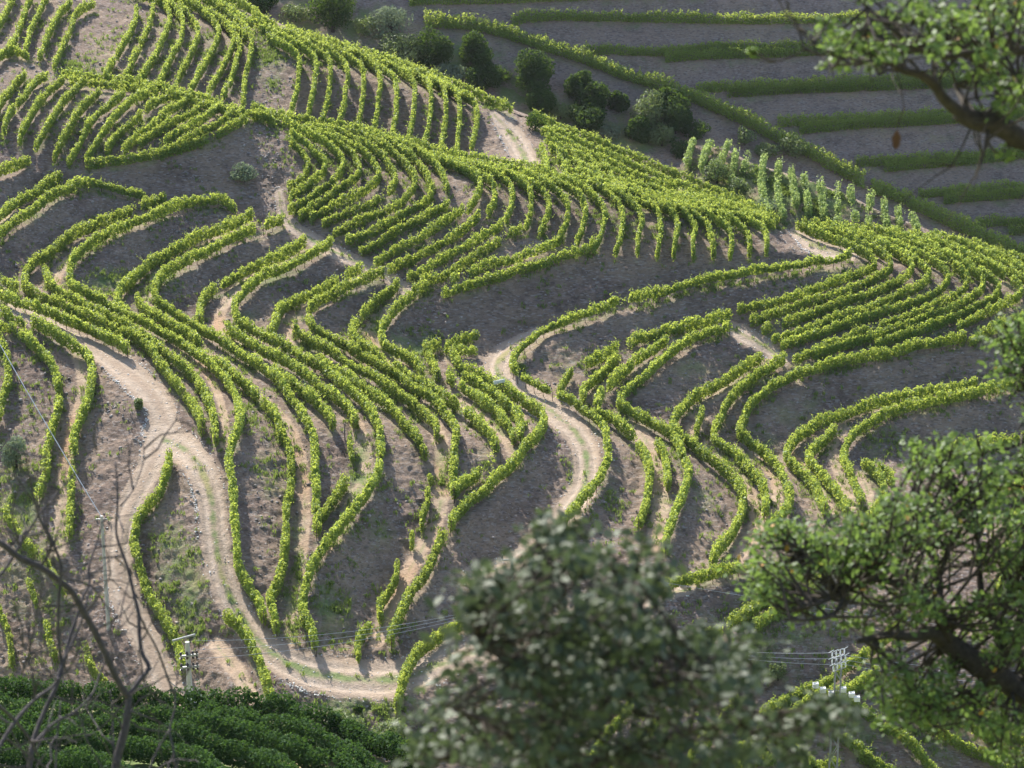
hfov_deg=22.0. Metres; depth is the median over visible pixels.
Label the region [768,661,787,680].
bush
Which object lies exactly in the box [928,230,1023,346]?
vine row
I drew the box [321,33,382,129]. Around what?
vine row
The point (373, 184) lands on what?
vine row
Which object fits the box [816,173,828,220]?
vine row
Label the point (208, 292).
vine row
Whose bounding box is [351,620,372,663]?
vine row
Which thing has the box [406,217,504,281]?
vine row
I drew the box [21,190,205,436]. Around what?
vine row
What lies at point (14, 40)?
vine row
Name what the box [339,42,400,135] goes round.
vine row
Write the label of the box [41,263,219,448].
vine row
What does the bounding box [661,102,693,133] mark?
tree
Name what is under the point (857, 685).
vine row
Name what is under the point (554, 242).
vine row
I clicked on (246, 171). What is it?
bush
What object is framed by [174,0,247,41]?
vine row
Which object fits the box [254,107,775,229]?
vine row
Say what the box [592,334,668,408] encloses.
vine row
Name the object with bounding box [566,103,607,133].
tree
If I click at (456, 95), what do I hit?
vine row
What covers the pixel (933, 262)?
vine row
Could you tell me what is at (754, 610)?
vine row
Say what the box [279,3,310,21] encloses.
bush
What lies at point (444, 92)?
vine row
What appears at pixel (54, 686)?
bare tree
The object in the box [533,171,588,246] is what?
vine row
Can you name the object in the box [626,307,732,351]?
vine row
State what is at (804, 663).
wire
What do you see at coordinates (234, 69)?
vine row
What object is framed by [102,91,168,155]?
vine row
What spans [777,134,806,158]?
bush
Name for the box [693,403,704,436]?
vine row
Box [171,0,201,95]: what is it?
vine row
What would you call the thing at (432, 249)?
vine row
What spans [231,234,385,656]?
vine row
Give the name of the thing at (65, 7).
vine row
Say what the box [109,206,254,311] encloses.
vine row
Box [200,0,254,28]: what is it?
vine row
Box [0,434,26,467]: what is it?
bush
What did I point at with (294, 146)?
vine row
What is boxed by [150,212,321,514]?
vine row
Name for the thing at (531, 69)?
tree
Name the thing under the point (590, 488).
vine row
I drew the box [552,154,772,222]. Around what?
vine row
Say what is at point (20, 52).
vine row
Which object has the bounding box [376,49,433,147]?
vine row
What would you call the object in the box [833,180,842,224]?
vine row
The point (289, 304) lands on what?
vine row
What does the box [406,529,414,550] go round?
vine row
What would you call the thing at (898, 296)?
vine row
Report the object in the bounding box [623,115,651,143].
tree
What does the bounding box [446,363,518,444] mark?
vine row
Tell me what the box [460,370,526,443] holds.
vine row
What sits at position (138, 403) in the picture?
bush
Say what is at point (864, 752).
vine row
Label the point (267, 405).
vine row
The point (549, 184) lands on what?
vine row
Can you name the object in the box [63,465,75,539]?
vine row
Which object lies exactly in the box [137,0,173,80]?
vine row
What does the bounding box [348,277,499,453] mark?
vine row
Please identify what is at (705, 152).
vine row
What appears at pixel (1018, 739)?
vine row
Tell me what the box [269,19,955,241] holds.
hillside
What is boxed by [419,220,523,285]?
vine row
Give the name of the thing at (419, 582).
vine row
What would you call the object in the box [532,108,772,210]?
vine row
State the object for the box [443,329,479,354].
vine row
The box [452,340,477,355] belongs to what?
vine row
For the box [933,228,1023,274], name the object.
vine row
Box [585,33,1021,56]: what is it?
vine row
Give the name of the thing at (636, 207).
vine row
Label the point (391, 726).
bush
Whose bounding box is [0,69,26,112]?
vine row
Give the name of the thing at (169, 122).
vine row
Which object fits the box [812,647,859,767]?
utility pole
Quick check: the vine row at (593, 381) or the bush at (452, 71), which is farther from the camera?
the bush at (452, 71)
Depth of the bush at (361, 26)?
387.70 m
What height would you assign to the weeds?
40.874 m
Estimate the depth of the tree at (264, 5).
385.15 m
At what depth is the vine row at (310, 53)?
296.05 m
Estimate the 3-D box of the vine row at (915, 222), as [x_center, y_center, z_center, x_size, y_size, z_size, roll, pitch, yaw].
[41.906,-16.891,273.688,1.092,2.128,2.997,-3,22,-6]
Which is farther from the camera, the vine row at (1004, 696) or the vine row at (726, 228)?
the vine row at (726, 228)
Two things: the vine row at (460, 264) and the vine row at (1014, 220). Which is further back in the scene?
the vine row at (1014, 220)
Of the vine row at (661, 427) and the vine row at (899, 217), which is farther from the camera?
the vine row at (899, 217)
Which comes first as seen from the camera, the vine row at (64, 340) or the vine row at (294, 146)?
the vine row at (64, 340)
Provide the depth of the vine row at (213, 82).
295.67 m
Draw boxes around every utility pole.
[96,515,110,629]
[171,633,198,708]
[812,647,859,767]
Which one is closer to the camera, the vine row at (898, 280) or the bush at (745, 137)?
the vine row at (898, 280)
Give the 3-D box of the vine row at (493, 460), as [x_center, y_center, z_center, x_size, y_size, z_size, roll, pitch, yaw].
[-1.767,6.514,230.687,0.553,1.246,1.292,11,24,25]
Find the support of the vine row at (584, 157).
on the hillside at (492, 312)
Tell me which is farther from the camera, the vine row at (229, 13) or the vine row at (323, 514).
the vine row at (229, 13)
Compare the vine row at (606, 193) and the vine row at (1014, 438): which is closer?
the vine row at (1014, 438)
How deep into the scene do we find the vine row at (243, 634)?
205.15 m
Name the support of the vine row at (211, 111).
on the hillside at (492, 312)
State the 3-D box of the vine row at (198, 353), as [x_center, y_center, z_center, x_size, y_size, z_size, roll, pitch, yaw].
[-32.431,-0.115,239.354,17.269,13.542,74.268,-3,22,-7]
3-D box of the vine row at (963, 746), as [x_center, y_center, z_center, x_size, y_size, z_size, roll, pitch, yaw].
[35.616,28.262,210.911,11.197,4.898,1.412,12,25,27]
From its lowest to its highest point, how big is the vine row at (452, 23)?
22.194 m
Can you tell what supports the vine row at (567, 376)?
on the hillside at (492, 312)
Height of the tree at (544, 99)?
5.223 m
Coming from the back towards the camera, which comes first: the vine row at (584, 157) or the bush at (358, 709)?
the vine row at (584, 157)
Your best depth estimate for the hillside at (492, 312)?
246.16 m
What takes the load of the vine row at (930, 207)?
on the hillside at (848, 145)
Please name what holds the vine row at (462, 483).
on the hillside at (492, 312)
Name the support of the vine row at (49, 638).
on the hillside at (492, 312)
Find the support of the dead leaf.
hanging from the oak tree at (962, 35)
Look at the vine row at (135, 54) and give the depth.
298.52 m
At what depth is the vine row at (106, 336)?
244.98 m
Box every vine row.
[0,0,14,30]
[0,44,29,60]
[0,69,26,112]
[0,152,31,176]
[0,168,63,221]
[0,174,145,237]
[0,272,20,294]
[0,286,130,356]
[0,304,26,328]
[0,320,16,334]
[0,328,12,420]
[0,600,15,667]
[0,672,423,767]
[0,687,361,767]
[0,700,298,767]
[0,715,230,767]
[0,738,139,767]
[1,68,54,138]
[2,504,35,559]
[5,0,32,58]
[14,74,65,147]
[16,327,63,501]
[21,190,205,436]
[22,0,48,51]
[26,577,38,608]
[29,310,96,463]
[33,78,84,151]
[35,0,72,61]
[39,547,66,597]
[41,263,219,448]
[43,619,57,662]
[51,0,95,72]
[52,86,104,162]
[53,65,276,124]
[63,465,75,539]
[65,191,267,627]
[66,84,125,167]
[68,73,241,119]
[79,640,107,683]
[84,86,149,162]
[84,111,248,169]
[102,3,138,78]
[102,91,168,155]
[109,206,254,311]
[120,95,187,154]
[122,2,154,77]
[129,444,185,677]
[134,291,204,349]
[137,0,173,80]
[137,99,202,149]
[142,0,186,19]
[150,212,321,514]
[157,0,188,87]
[159,98,222,147]
[160,105,234,159]
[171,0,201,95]
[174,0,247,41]
[187,1,221,89]
[195,233,306,324]
[195,697,391,767]
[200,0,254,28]
[204,7,236,94]
[212,354,295,638]
[215,0,255,106]
[219,14,244,99]
[222,608,278,705]
[223,0,258,13]
[223,320,358,431]
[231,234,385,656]
[250,101,782,225]
[251,8,514,113]
[254,16,475,104]
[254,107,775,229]
[257,21,320,119]
[266,30,302,118]
[266,261,364,333]
[271,362,336,432]
[272,24,332,124]
[283,120,345,214]
[287,136,311,191]
[288,25,350,122]
[288,128,327,202]
[291,320,440,443]
[297,120,361,221]
[304,266,460,503]
[305,31,366,124]
[308,121,381,223]
[311,472,349,540]
[315,351,429,462]
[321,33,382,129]
[321,120,398,227]
[331,123,417,237]
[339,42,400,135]
[345,122,435,244]
[347,434,354,463]
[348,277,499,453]
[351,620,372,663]
[357,47,418,138]
[358,198,449,255]
[373,203,464,267]
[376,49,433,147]
[376,558,399,625]
[377,278,429,378]
[384,130,450,193]
[384,527,447,650]
[386,209,480,273]
[388,52,448,150]
[389,615,472,718]
[404,61,465,156]
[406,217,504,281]
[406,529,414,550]
[408,0,586,5]
[419,67,482,151]
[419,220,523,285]
[419,486,430,533]
[421,336,441,352]
[423,7,869,188]
[423,340,441,383]
[426,153,482,214]
[427,469,433,485]
[440,148,499,218]
[441,234,595,297]
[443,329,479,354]
[445,345,547,535]
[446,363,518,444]
[449,465,483,499]
[450,233,565,286]
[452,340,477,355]
[455,156,515,226]
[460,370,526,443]
[472,158,536,230]
[487,450,495,464]
[499,166,554,236]
[507,247,853,524]
[510,6,1023,26]
[519,167,571,235]
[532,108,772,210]
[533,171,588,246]
[536,119,772,213]
[539,139,550,172]
[540,124,773,215]
[543,132,772,214]
[548,141,772,219]
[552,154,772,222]
[552,170,610,253]
[555,142,569,172]
[556,366,573,393]
[570,145,587,178]
[576,175,625,257]
[578,349,623,403]
[583,337,619,370]
[584,176,644,257]
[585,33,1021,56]
[588,151,601,181]
[589,700,633,754]
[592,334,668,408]
[594,404,654,529]
[603,157,618,183]
[604,183,664,260]
[616,318,732,557]
[620,184,680,261]
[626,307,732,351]
[652,194,697,259]
[653,437,673,494]
[658,555,809,589]
[664,192,716,260]
[665,38,1023,62]
[669,351,762,567]
[682,199,734,260]
[683,137,696,168]
[688,731,706,761]
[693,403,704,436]
[695,67,1023,92]
[696,138,714,172]
[703,695,737,761]
[704,202,757,258]
[707,575,802,641]
[710,350,787,521]
[718,138,731,166]
[721,206,769,256]
[727,74,1022,97]
[728,143,739,186]
[734,751,776,767]
[735,329,967,523]
[735,735,826,767]
[736,219,877,314]
[739,150,750,178]
[749,216,893,326]
[752,574,820,631]
[757,153,772,211]
[759,623,901,711]
[761,216,914,335]
[771,214,931,344]
[773,156,786,222]
[777,103,1023,127]
[780,219,950,351]
[782,376,978,516]
[786,163,799,210]
[790,665,879,706]
[792,221,970,363]
[799,108,1023,133]
[800,171,812,218]
[801,753,840,767]
[804,419,850,518]
[811,224,986,359]
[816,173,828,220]
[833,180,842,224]
[839,378,1021,507]
[842,732,882,767]
[846,180,859,223]
[850,698,939,767]
[854,146,1022,168]
[859,749,897,767]
[860,456,888,522]
[864,186,875,225]
[870,177,1023,256]
[874,225,1001,349]
[876,459,895,487]
[877,195,890,227]
[883,148,1023,171]
[894,203,905,232]
[894,698,1014,767]
[905,226,1023,331]
[908,209,920,231]
[917,178,1023,198]
[920,685,1023,767]
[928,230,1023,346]
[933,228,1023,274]
[943,185,1023,204]
[950,429,1023,453]
[956,234,1023,267]
[959,685,1023,746]
[972,237,1023,262]
[975,212,1023,226]
[991,478,1023,498]
[993,505,1019,610]
[997,692,1011,704]
[1007,223,1023,235]
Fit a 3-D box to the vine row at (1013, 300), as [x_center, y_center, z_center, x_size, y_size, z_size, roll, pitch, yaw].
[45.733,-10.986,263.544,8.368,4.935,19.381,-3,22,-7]
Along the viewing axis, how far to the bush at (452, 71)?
384.09 m
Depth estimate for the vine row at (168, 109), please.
277.33 m
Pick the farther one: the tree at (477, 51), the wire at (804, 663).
the tree at (477, 51)
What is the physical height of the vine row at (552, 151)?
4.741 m
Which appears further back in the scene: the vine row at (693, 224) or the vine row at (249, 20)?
the vine row at (249, 20)
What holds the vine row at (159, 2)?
on the hillside at (492, 312)
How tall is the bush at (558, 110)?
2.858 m
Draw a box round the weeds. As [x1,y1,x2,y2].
[0,0,1023,767]
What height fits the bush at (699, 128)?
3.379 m
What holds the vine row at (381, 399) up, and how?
on the hillside at (492, 312)
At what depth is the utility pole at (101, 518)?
209.31 m
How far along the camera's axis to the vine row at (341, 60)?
294.99 m
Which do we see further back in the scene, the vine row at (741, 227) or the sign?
the vine row at (741, 227)
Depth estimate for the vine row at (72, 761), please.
135.79 m
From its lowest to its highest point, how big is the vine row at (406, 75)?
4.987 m
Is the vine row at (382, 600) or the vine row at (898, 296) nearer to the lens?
the vine row at (382, 600)
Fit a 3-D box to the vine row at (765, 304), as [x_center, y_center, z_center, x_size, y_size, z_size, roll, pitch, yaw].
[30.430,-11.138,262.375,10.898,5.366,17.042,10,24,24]
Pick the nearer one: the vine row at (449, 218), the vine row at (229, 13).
the vine row at (449, 218)
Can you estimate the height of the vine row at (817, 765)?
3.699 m
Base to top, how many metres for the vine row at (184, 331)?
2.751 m
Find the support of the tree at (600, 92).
on the hillside at (848, 145)
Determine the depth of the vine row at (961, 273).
257.67 m
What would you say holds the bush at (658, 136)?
on the hillside at (848, 145)
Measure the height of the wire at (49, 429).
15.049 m
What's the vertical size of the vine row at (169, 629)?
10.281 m
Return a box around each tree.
[0,369,212,767]
[247,0,278,13]
[305,0,355,32]
[390,506,867,767]
[408,24,453,67]
[457,29,494,67]
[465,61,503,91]
[514,47,555,89]
[524,79,556,114]
[563,69,592,98]
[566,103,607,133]
[573,78,610,111]
[607,90,630,112]
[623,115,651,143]
[650,86,691,115]
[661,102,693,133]
[717,278,1023,767]
[745,0,1023,226]
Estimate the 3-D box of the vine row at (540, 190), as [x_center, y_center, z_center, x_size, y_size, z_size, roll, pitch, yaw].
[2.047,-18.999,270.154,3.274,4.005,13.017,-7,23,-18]
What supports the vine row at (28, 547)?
on the hillside at (492, 312)
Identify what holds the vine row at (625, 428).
on the hillside at (492, 312)
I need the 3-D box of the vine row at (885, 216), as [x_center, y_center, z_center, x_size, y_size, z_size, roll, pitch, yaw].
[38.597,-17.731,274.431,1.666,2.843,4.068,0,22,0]
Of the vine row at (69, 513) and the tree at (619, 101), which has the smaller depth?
the vine row at (69, 513)
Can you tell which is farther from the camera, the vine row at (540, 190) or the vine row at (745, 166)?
the vine row at (745, 166)
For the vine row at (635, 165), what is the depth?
281.27 m
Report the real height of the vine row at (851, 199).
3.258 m
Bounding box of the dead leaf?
[891,106,904,149]
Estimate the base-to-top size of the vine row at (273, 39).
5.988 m
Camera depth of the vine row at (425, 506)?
223.66 m
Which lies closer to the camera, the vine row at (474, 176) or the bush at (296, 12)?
the vine row at (474, 176)
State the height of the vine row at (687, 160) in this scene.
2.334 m
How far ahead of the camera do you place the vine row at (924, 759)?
210.13 m
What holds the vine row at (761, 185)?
on the hillside at (492, 312)
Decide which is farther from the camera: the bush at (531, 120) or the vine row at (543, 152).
the bush at (531, 120)
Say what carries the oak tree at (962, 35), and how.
on the hillside at (155, 765)
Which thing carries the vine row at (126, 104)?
on the hillside at (492, 312)
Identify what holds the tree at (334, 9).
on the hillside at (848, 145)
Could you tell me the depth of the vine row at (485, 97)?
298.22 m
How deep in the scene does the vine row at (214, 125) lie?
277.36 m
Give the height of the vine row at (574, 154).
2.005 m
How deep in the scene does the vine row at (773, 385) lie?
249.69 m
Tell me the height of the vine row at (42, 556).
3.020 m
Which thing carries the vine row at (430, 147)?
on the hillside at (492, 312)
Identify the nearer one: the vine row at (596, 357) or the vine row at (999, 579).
the vine row at (999, 579)
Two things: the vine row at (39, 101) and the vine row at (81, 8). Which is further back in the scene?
the vine row at (81, 8)
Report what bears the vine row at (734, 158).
on the hillside at (492, 312)
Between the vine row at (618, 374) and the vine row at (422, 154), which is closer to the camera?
the vine row at (618, 374)
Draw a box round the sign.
[493,379,504,391]
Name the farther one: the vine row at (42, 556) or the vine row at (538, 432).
the vine row at (538, 432)
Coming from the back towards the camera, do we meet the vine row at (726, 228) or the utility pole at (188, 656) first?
the vine row at (726, 228)
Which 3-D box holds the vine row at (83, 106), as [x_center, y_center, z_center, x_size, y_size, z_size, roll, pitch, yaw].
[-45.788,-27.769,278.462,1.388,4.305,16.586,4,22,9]
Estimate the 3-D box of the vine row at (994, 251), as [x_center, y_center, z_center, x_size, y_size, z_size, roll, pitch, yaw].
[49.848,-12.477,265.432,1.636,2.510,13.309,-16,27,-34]
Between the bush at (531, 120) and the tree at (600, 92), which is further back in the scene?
the tree at (600, 92)
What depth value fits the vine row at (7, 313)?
242.93 m
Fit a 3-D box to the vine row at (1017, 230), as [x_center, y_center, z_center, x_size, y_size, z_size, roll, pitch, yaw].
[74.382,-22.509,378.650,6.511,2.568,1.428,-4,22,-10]
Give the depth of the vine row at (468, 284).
260.83 m
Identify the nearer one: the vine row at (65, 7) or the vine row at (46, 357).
the vine row at (46, 357)
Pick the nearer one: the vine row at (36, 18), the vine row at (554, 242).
the vine row at (554, 242)
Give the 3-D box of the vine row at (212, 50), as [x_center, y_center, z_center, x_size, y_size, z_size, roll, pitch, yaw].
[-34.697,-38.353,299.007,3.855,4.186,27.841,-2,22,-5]
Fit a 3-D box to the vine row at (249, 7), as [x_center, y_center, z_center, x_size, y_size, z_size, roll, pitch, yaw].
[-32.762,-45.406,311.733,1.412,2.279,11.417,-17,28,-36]
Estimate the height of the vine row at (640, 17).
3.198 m
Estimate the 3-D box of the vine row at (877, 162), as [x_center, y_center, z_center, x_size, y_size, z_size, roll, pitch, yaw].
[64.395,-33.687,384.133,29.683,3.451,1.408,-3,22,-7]
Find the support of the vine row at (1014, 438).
on the hillside at (492, 312)
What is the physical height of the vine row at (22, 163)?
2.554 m
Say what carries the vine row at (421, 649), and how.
on the hillside at (492, 312)
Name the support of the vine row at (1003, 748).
on the hillside at (492, 312)
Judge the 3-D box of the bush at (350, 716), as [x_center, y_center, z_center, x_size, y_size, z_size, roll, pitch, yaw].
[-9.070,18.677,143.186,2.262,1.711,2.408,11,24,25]
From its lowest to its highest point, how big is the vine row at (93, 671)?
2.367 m
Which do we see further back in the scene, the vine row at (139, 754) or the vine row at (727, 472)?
the vine row at (727, 472)
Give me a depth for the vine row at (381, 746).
145.07 m
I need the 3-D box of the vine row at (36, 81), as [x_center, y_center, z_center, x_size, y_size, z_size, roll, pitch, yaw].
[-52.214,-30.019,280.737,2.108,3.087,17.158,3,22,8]
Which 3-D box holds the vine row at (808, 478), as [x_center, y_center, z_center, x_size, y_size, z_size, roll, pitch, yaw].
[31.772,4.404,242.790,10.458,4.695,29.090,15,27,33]
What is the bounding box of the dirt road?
[6,110,857,705]
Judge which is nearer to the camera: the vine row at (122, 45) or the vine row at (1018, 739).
the vine row at (1018, 739)
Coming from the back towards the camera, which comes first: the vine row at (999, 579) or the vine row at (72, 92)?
the vine row at (72, 92)
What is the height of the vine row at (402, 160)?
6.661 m
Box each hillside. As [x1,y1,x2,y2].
[0,0,1023,767]
[0,700,392,767]
[243,0,1023,257]
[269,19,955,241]
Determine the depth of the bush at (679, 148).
380.46 m
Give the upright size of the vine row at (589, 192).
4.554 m
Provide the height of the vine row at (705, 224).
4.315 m
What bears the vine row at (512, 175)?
on the hillside at (492, 312)
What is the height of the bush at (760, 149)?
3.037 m
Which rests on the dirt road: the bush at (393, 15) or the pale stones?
the pale stones
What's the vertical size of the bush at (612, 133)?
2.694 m
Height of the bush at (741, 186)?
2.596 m
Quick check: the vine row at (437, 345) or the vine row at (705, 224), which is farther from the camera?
the vine row at (705, 224)
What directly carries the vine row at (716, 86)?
on the hillside at (848, 145)
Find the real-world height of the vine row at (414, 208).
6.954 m
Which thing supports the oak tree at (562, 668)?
on the hillside at (155, 765)
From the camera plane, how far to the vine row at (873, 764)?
208.77 m
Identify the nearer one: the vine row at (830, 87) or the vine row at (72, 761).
the vine row at (72, 761)
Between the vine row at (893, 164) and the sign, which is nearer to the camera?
the sign
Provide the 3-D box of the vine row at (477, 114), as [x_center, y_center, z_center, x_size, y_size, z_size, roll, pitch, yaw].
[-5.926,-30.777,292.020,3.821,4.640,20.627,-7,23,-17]
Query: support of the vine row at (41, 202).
on the hillside at (492, 312)
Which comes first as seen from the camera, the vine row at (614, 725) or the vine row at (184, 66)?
the vine row at (614, 725)
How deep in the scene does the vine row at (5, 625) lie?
213.74 m
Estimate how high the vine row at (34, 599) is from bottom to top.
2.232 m
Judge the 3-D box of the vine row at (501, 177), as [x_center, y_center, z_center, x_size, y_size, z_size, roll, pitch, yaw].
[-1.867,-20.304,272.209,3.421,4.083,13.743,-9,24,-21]
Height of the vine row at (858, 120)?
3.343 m
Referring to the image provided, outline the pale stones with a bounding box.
[17,113,858,701]
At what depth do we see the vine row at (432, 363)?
249.50 m
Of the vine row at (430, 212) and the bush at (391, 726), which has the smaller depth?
the bush at (391, 726)
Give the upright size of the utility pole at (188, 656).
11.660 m
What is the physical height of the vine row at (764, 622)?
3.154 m
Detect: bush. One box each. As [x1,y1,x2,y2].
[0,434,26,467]
[134,397,142,408]
[230,162,258,182]
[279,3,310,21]
[327,708,367,737]
[353,15,379,36]
[353,704,364,714]
[367,4,414,38]
[370,716,408,739]
[375,32,427,62]
[393,733,443,767]
[433,61,468,80]
[493,67,512,83]
[524,110,547,130]
[547,101,574,118]
[600,124,620,139]
[629,88,663,126]
[647,121,673,146]
[669,136,688,158]
[680,119,711,140]
[701,156,733,183]
[727,177,750,195]
[737,125,756,145]
[754,142,782,159]
[755,197,780,212]
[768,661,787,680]
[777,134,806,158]
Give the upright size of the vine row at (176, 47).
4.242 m
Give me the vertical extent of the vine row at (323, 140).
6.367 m
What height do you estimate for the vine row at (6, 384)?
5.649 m
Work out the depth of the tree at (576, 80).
384.77 m
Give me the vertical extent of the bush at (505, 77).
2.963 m
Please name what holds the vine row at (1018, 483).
on the hillside at (492, 312)
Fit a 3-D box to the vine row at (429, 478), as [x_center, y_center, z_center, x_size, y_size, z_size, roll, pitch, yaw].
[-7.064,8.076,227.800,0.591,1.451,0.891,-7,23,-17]
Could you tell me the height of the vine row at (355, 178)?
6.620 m
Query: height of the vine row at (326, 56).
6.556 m
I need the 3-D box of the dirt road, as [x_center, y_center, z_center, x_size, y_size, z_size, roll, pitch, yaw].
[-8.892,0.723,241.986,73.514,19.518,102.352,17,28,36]
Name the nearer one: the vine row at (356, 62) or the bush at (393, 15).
the vine row at (356, 62)
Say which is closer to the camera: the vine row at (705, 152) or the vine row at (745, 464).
the vine row at (745, 464)
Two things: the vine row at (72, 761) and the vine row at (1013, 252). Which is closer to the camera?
the vine row at (72, 761)
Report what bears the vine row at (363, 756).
on the hillside at (155, 765)
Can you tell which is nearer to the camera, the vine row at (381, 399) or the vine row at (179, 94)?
the vine row at (381, 399)
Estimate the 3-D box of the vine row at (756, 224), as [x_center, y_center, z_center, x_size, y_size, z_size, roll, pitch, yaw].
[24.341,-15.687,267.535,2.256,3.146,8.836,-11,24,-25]
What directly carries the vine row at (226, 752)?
on the hillside at (155, 765)
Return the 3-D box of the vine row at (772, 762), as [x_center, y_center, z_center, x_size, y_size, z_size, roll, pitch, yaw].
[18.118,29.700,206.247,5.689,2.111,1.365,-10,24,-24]
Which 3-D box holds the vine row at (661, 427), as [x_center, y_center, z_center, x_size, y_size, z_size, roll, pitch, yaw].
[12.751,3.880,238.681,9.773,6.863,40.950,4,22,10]
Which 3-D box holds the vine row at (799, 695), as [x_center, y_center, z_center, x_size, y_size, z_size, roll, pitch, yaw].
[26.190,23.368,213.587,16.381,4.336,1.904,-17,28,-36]
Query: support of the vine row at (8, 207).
on the hillside at (492, 312)
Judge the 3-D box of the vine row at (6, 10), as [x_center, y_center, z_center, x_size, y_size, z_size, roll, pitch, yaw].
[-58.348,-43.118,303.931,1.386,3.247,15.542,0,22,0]
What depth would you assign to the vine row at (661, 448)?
233.87 m
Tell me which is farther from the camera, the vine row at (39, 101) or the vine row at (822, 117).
the vine row at (822, 117)
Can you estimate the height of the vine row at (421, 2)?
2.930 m
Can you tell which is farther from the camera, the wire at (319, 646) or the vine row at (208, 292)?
the vine row at (208, 292)
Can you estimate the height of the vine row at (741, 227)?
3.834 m
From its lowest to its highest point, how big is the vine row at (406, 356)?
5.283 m
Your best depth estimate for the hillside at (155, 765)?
139.00 m
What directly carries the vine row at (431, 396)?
on the hillside at (492, 312)
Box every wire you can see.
[0,345,100,514]
[198,621,450,658]
[199,617,454,649]
[202,616,447,640]
[669,583,931,623]
[749,659,845,664]
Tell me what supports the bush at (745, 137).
on the hillside at (848, 145)
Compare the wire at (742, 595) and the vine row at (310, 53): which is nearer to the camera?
the wire at (742, 595)
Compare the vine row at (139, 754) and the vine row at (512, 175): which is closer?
the vine row at (139, 754)
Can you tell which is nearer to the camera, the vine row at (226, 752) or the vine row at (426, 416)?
the vine row at (226, 752)
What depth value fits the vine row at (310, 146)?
274.46 m
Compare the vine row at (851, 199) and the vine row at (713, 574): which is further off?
the vine row at (851, 199)
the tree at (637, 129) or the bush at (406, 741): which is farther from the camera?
the tree at (637, 129)
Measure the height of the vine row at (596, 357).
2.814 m
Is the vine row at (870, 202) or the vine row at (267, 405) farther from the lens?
the vine row at (870, 202)
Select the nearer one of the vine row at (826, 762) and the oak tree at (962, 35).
the oak tree at (962, 35)
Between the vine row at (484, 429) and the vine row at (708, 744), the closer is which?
the vine row at (708, 744)
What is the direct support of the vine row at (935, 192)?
on the hillside at (848, 145)
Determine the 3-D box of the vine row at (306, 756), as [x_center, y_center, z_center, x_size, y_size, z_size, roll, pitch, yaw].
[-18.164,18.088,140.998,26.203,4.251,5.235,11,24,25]
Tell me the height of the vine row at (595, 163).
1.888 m
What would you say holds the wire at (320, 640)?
attached to the utility pole
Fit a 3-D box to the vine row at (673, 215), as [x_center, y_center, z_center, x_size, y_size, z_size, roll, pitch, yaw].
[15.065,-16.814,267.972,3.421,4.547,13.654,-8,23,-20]
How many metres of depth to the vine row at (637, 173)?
279.83 m
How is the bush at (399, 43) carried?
on the hillside at (848, 145)
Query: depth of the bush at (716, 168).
279.50 m
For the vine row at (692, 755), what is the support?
on the hillside at (492, 312)
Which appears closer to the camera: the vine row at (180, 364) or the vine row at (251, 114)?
the vine row at (180, 364)
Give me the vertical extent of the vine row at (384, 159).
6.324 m
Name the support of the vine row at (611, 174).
on the hillside at (492, 312)
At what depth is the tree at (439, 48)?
384.74 m
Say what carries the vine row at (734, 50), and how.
on the hillside at (848, 145)
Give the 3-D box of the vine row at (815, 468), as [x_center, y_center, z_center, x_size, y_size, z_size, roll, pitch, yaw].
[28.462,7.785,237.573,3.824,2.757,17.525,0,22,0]
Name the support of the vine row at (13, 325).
on the hillside at (492, 312)
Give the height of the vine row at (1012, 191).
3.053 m
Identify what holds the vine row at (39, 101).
on the hillside at (492, 312)
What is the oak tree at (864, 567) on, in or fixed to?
on the hillside at (155, 765)
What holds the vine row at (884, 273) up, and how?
on the hillside at (492, 312)
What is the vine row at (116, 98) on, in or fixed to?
on the hillside at (492, 312)
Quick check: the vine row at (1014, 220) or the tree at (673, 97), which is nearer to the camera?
the vine row at (1014, 220)
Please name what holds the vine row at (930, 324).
on the hillside at (492, 312)
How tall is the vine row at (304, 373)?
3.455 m
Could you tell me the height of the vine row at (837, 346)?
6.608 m
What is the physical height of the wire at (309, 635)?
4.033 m
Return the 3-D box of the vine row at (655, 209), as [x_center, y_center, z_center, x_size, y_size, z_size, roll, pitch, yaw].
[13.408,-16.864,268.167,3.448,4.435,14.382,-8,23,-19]
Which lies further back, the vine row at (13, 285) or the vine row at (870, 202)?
the vine row at (870, 202)
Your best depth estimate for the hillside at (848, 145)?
389.41 m
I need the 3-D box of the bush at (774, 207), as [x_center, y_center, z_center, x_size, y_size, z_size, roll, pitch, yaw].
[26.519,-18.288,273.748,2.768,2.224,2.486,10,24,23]
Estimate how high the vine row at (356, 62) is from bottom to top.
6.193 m
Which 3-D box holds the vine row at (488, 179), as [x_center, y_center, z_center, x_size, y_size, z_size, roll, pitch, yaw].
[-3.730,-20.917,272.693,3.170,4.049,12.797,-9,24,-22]
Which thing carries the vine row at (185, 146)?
on the hillside at (492, 312)
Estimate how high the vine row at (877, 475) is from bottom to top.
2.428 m
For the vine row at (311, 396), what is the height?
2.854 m
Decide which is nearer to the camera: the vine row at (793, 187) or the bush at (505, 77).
the vine row at (793, 187)
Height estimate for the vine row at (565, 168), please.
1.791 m
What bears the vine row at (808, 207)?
on the hillside at (492, 312)
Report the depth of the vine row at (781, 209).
275.64 m
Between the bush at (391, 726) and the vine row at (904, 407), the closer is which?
the bush at (391, 726)
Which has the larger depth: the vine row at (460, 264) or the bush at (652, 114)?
the bush at (652, 114)
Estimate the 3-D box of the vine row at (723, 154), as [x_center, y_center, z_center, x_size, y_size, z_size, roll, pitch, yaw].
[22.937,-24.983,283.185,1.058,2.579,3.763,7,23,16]
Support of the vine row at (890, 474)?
on the hillside at (492, 312)

